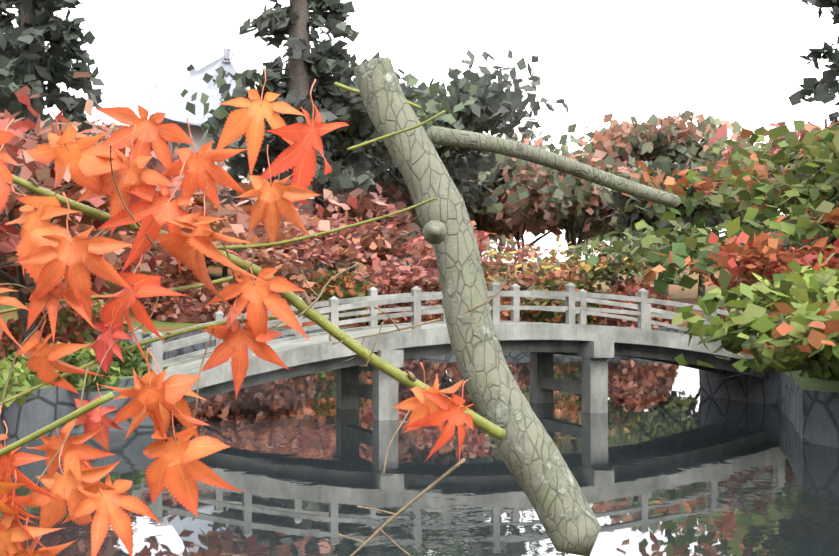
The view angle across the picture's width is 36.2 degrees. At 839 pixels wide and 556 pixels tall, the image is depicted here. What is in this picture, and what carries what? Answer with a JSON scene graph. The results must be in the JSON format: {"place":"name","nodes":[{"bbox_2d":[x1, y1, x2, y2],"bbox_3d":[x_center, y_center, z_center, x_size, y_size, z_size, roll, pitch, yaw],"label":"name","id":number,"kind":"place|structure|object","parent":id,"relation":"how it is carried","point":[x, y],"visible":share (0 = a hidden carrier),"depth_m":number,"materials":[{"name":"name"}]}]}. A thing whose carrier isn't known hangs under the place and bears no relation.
{"place":"outdoors","nodes":[
{"label":"outdoors","id":0,"kind":"place"},
{"bbox_2d":[150,142,177,160],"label":"timber temple hall","id":1,"kind":"object","parent":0,"point":[175,144],"depth_m":137.41,"materials":[{"name":"brown wood"}]},
{"bbox_2d":[0,120,737,359],"bbox_3d":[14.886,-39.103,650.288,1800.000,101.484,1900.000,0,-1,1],"label":"hedge","id":2,"kind":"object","parent":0,"point":[687,295],"depth_m":88.20,"materials":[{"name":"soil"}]},
{"bbox_2d":[0,362,33,407],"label":"azalea shrub","id":3,"kind":"object","parent":2,"relation":"on","point":[18,383],"depth_m":18.73,"materials":[{"name":"green plant"}]},
{"bbox_2d":[0,1,82,271],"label":"conifer tree","id":4,"kind":"object","parent":2,"relation":"on","point":[16,18],"depth_m":66.23,"materials":[{"name":"green plant"}]},
{"bbox_2d":[1,303,99,339],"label":"azalea shrub","id":5,"kind":"object","parent":2,"relation":"on","point":[12,320],"visible":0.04,"depth_m":37.69,"materials":[{"name":"red plant"}]},
{"bbox_2d":[0,0,104,297],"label":"conifer tree","id":6,"kind":"object","parent":2,"relation":"on","point":[16,41],"depth_m":57.33,"materials":[{"name":"green plant"}]},
{"bbox_2d":[0,306,121,358],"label":"azalea shrub","id":7,"kind":"object","parent":2,"relation":"on","point":[8,343],"depth_m":29.94,"materials":[{"name":"red plant"}]},
{"bbox_2d":[0,341,121,393],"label":"azalea shrub","id":8,"kind":"object","parent":2,"relation":"on","point":[113,373],"depth_m":20.75,"materials":[{"name":"green plant"}]},
{"bbox_2d":[0,72,130,237],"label":"maple tree","id":9,"kind":"object","parent":2,"relation":"on","point":[21,127],"depth_m":29.88,"materials":[{"name":"plant"}]},
{"bbox_2d":[70,213,94,234],"bbox_3d":[-22.830,-2.140,59.500,15.885,6.120,17.535,0,-1,1],"label":"hill maple tree","id":10,"kind":"object","parent":2,"relation":"on","point":[79,228],"visible":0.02,"depth_m":60.22,"materials":[{"name":"brown plant"}]},
{"bbox_2d":[65,299,129,333],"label":"azalea shrub","id":11,"kind":"object","parent":2,"relation":"on","point":[97,305],"depth_m":45.93,"materials":[{"name":"green plant"}]},
{"bbox_2d":[88,121,125,131],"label":"hill maple tree","id":12,"kind":"object","parent":2,"relation":"on","point":[104,124],"depth_m":190.10,"materials":[{"name":"plant"}]},
{"bbox_2d":[0,178,216,258],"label":"hill maple tree","id":13,"kind":"object","parent":2,"relation":"on","point":[191,207],"depth_m":65.57,"materials":[{"name":"red plant"}]},
{"bbox_2d":[90,124,126,135],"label":"hill maple tree","id":14,"kind":"object","parent":2,"relation":"on","point":[99,130],"visible":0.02,"depth_m":162.18,"materials":[{"name":"orange plant"}]},
{"bbox_2d":[84,339,166,376],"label":"azalea shrub","id":15,"kind":"object","parent":2,"relation":"on","point":[135,355],"depth_m":22.88,"materials":[{"name":"green plant"}]},
{"bbox_2d":[130,264,228,321],"bbox_3d":[-10.024,0.600,53.833,4.208,2.483,3.110,0,-1,1],"label":"azalea shrub","id":16,"kind":"object","parent":2,"relation":"on","point":[221,306],"depth_m":52.95,"materials":[{"name":"red plant"}]},
{"bbox_2d":[131,147,245,197],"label":"hill maple tree","id":17,"kind":"object","parent":2,"relation":"on","point":[153,161],"depth_m":99.53,"materials":[{"name":"brown plant"}]},
{"bbox_2d":[35,197,345,289],"bbox_3d":[-11.031,-0.971,56.274,15.850,5.619,16.306,0,-1,1],"label":"maple tree","id":18,"kind":"object","parent":2,"relation":"on","point":[264,257],"depth_m":55.00,"materials":[{"name":"red plant"}]},
{"bbox_2d":[0,85,388,340],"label":"maple tree","id":19,"kind":"object","parent":2,"relation":"on","point":[43,174],"depth_m":28.79,"materials":[{"name":"plant"}]},
{"bbox_2d":[152,191,268,277],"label":"hill maple tree","id":20,"kind":"object","parent":2,"relation":"on","point":[249,202],"depth_m":75.92,"materials":[{"name":"red plant"}]},
{"bbox_2d":[168,126,264,183],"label":"temple hall walls","id":21,"kind":"structure","parent":2,"relation":"on","point":[197,133],"depth_m":138.87,"materials":[{"name":"white paint"}]},
{"bbox_2d":[109,48,247,143],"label":"temple hall roof","id":22,"kind":"structure","parent":21,"relation":"on","point":[177,112],"depth_m":143.82,"materials":[{"name":"white"}]},
{"bbox_2d":[216,186,232,192],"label":"hill maple tree","id":23,"kind":"object","parent":2,"relation":"on","point":[227,189],"depth_m":123.69,"materials":[{"name":"plant"}]},
{"bbox_2d":[226,261,318,314],"bbox_3d":[-6.629,0.467,56.462,4.434,2.605,3.329,0,-1,1],"label":"azalea shrub","id":24,"kind":"object","parent":2,"relation":"on","point":[300,283],"depth_m":55.85,"materials":[{"name":"red plant"}]},
{"bbox_2d":[218,0,375,273],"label":"conifer tree","id":25,"kind":"object","parent":2,"relation":"on","point":[334,18],"depth_m":69.72,"materials":[{"name":"green plant"}]},
{"bbox_2d":[275,174,336,269],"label":"maple tree","id":26,"kind":"object","parent":2,"relation":"on","point":[332,268],"depth_m":111.85,"materials":[{"name":"red plant"}]},
{"bbox_2d":[212,183,423,268],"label":"hill maple tree","id":27,"kind":"object","parent":2,"relation":"on","point":[392,243],"depth_m":78.37,"materials":[{"name":"red plant"}]},
{"bbox_2d":[178,52,481,277],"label":"evergreen tree","id":28,"kind":"object","parent":2,"relation":"on","point":[359,130],"depth_m":75.35,"materials":[{"name":"green plant"}]},
{"bbox_2d":[247,173,422,271],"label":"tree","id":29,"kind":"object","parent":2,"relation":"on","point":[388,193],"depth_m":92.15,"materials":[{"name":"plant"}]},
{"bbox_2d":[0,57,679,555],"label":"maple","id":30,"kind":"object","parent":2,"relation":"on","point":[47,253],"depth_m":0.76,"materials":[{"name":"orange plant"}]},
{"bbox_2d":[0,67,467,553],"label":"leaf stems","id":31,"kind":"object","parent":30,"relation":"attached to","point":[12,120],"visible":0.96,"depth_m":0.73,"materials":[{"name":"orange plant"}]},
{"bbox_2d":[0,81,505,456],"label":"twigs","id":32,"kind":"object","parent":30,"relation":"attached to","point":[300,305],"visible":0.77,"depth_m":0.78,"materials":[{"name":"green plant"}]},
{"bbox_2d":[0,145,509,555],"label":"twigs","id":33,"kind":"object","parent":30,"relation":"attached to","point":[411,376],"visible":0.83,"depth_m":0.75,"materials":[{"name":"plant"}]},
{"bbox_2d":[307,270,383,321],"bbox_3d":[-3.727,0.799,57.958,4.722,2.399,3.380,0,-1,1],"label":"azalea shrub","id":34,"kind":"object","parent":2,"relation":"on","point":[359,288],"depth_m":57.11,"materials":[{"name":"orange plant"}]},
{"bbox_2d":[224,203,513,291],"bbox_3d":[-2.717,-0.826,62.575,14.874,5.755,11.314,0,-1,1],"label":"maple tree","id":35,"kind":"object","parent":2,"relation":"on","point":[313,255],"depth_m":61.05,"materials":[{"name":"plant"}]},
{"bbox_2d":[324,230,423,258],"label":"hill maple tree","id":36,"kind":"object","parent":2,"relation":"on","point":[420,233],"depth_m":107.66,"materials":[{"name":"red plant"}]},
{"bbox_2d":[355,254,406,266],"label":"hill maple tree","id":37,"kind":"object","parent":2,"relation":"on","point":[392,260],"depth_m":189.59,"materials":[{"name":"red plant"}]},
{"bbox_2d":[366,277,440,325],"bbox_3d":[-0.654,1.175,58.746,3.876,2.693,3.744,0,-1,1],"label":"azalea shrub","id":38,"kind":"object","parent":2,"relation":"on","point":[390,287],"depth_m":57.75,"materials":[{"name":"red plant"}]},
{"bbox_2d":[265,49,568,264],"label":"evergreen tree","id":39,"kind":"object","parent":2,"relation":"on","point":[489,105],"depth_m":87.36,"materials":[{"name":"green plant"}]},
{"bbox_2d":[0,327,838,447],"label":"pond embankment wall","id":40,"kind":"structure","parent":2,"relation":"on","point":[809,408],"depth_m":19.70,"materials":[{"name":"stone"}]},
{"bbox_2d":[799,365,838,379],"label":"azalea shrub","id":41,"kind":"object","parent":40,"relation":"on","point":[827,375],"depth_m":21.83,"materials":[{"name":"green plant"}]},
{"bbox_2d":[77,367,777,432],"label":"stone wall","id":42,"kind":"structure","parent":2,"relation":"on","point":[761,390],"depth_m":26.11,"materials":[{"name":"stone"}]},
{"bbox_2d":[130,281,769,420],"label":"stone bridge","id":43,"kind":"structure","parent":2,"relation":"on","point":[595,347],"depth_m":23.88,"materials":[{"name":"stone"}]},
{"bbox_2d":[421,218,524,249],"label":"maple tree","id":44,"kind":"object","parent":2,"relation":"on","point":[496,238],"depth_m":135.01,"materials":[{"name":"brown plant"}]},
{"bbox_2d":[353,227,597,304],"bbox_3d":[1.059,0.155,63.107,12.886,4.958,14.220,0,-1,-22],"label":"maple tree","id":45,"kind":"object","parent":2,"relation":"on","point":[418,273],"depth_m":59.21,"materials":[{"name":"red plant"}]},
{"bbox_2d":[468,199,550,282],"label":"maple tree","id":46,"kind":"object","parent":2,"relation":"on","point":[499,224],"depth_m":124.12,"materials":[{"name":"brown plant"}]},
{"bbox_2d":[487,290,532,321],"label":"azalea shrub","id":47,"kind":"object","parent":2,"relation":"on","point":[505,300],"depth_m":58.47,"materials":[{"name":"orange plant"}]},
{"bbox_2d":[451,130,569,259],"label":"tree","id":48,"kind":"object","parent":2,"relation":"on","point":[509,162],"depth_m":111.44,"materials":[{"name":"plant"}]},
{"bbox_2d":[433,235,643,305],"bbox_3d":[5.539,0.320,61.727,12.600,4.710,12.753,0,-1,1],"label":"bush","id":49,"kind":"object","parent":2,"relation":"on","point":[604,260],"depth_m":59.42,"materials":[{"name":"orange plant"}]},
{"bbox_2d":[520,275,601,324],"bbox_3d":[6.546,1.198,59.281,4.947,2.646,3.645,0,-1,1],"label":"azalea shrub","id":50,"kind":"object","parent":2,"relation":"on","point":[586,286],"depth_m":58.36,"materials":[{"name":"plant"}]},
{"bbox_2d":[519,205,630,285],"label":"maple tree","id":51,"kind":"object","parent":2,"relation":"on","point":[601,238],"depth_m":113.94,"materials":[{"name":"brown plant"}]},
{"bbox_2d":[490,151,666,275],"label":"tree","id":52,"kind":"object","parent":2,"relation":"on","point":[534,207],"depth_m":98.57,"materials":[{"name":"brown plant"}]},
{"bbox_2d":[594,277,679,327],"bbox_3d":[9.803,1.160,58.061,3.962,2.565,3.708,0,-1,1],"label":"azalea shrub","id":53,"kind":"object","parent":2,"relation":"on","point":[633,287],"depth_m":57.10,"materials":[{"name":"red plant"}]},
{"bbox_2d":[561,224,725,292],"bbox_3d":[10.317,0.116,59.971,7.630,5.058,11.268,0,-1,1],"label":"shrub","id":54,"kind":"object","parent":2,"relation":"on","point":[598,273],"depth_m":58.84,"materials":[{"name":"red plant"}]},
{"bbox_2d":[545,110,759,294],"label":"tree","id":55,"kind":"object","parent":2,"relation":"on","point":[641,142],"depth_m":100.59,"materials":[{"name":"plant"}]},
{"bbox_2d":[508,161,817,299],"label":"tree","id":56,"kind":"object","parent":2,"relation":"on","point":[564,191],"depth_m":92.05,"materials":[{"name":"plant"}]},
{"bbox_2d":[600,155,756,278],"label":"tree","id":57,"kind":"object","parent":2,"relation":"on","point":[631,214],"depth_m":80.16,"materials":[{"name":"green plant"}]},
{"bbox_2d":[577,125,838,298],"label":"maple tree","id":58,"kind":"object","parent":2,"relation":"on","point":[796,193],"depth_m":34.53,"materials":[{"name":"green plant"}]},
{"bbox_2d":[701,279,769,320],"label":"azalea shrub","id":59,"kind":"object","parent":2,"relation":"on","point":[722,308],"depth_m":54.58,"materials":[{"name":"red plant"}]},
{"bbox_2d":[672,267,838,404],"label":"bush","id":60,"kind":"object","parent":2,"relation":"on","point":[817,323],"depth_m":17.20,"materials":[{"name":"green plant"}]},
{"bbox_2d":[696,120,827,240],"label":"tree","id":61,"kind":"object","parent":2,"relation":"on","point":[721,133],"depth_m":76.89,"materials":[{"name":"plant"}]},
{"bbox_2d":[697,231,838,309],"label":"bush","id":62,"kind":"object","parent":2,"relation":"on","point":[758,250],"depth_m":29.37,"materials":[{"name":"red plant"}]},
{"bbox_2d":[737,240,816,283],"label":"shrub","id":63,"kind":"object","parent":2,"relation":"on","point":[739,276],"visible":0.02,"depth_m":53.95,"materials":[{"name":"red plant"}]},
{"bbox_2d":[719,251,838,372],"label":"shrub","id":64,"kind":"object","parent":2,"relation":"on","point":[822,282],"visible":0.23,"depth_m":19.93,"materials":[{"name":"green plant"}]},
{"bbox_2d":[747,119,838,174],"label":"maple tree","id":65,"kind":"object","parent":2,"relation":"on","point":[799,124],"visible":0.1,"depth_m":45.60,"materials":[{"name":"green plant"}]},
{"bbox_2d":[751,121,838,248],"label":"maple tree","id":66,"kind":"object","parent":2,"relation":"on","point":[822,135],"visible":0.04,"depth_m":37.18,"materials":[{"name":"green plant"}]},
{"bbox_2d":[756,0,838,238],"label":"conifer tree","id":67,"kind":"object","parent":2,"relation":"on","point":[825,93],"depth_m":55.52,"materials":[{"name":"green plant"}]},
{"bbox_2d":[0,351,838,555],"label":"pond water","id":68,"kind":"structure","parent":0,"point":[663,459],"depth_m":15.50,"materials":[{"name":"black liquid"}]},
{"bbox_2d":[3,0,838,262],"label":"sky","id":69,"kind":"structure","parent":0,"point":[739,60],"materials":[{"name":"white"}]}
]}

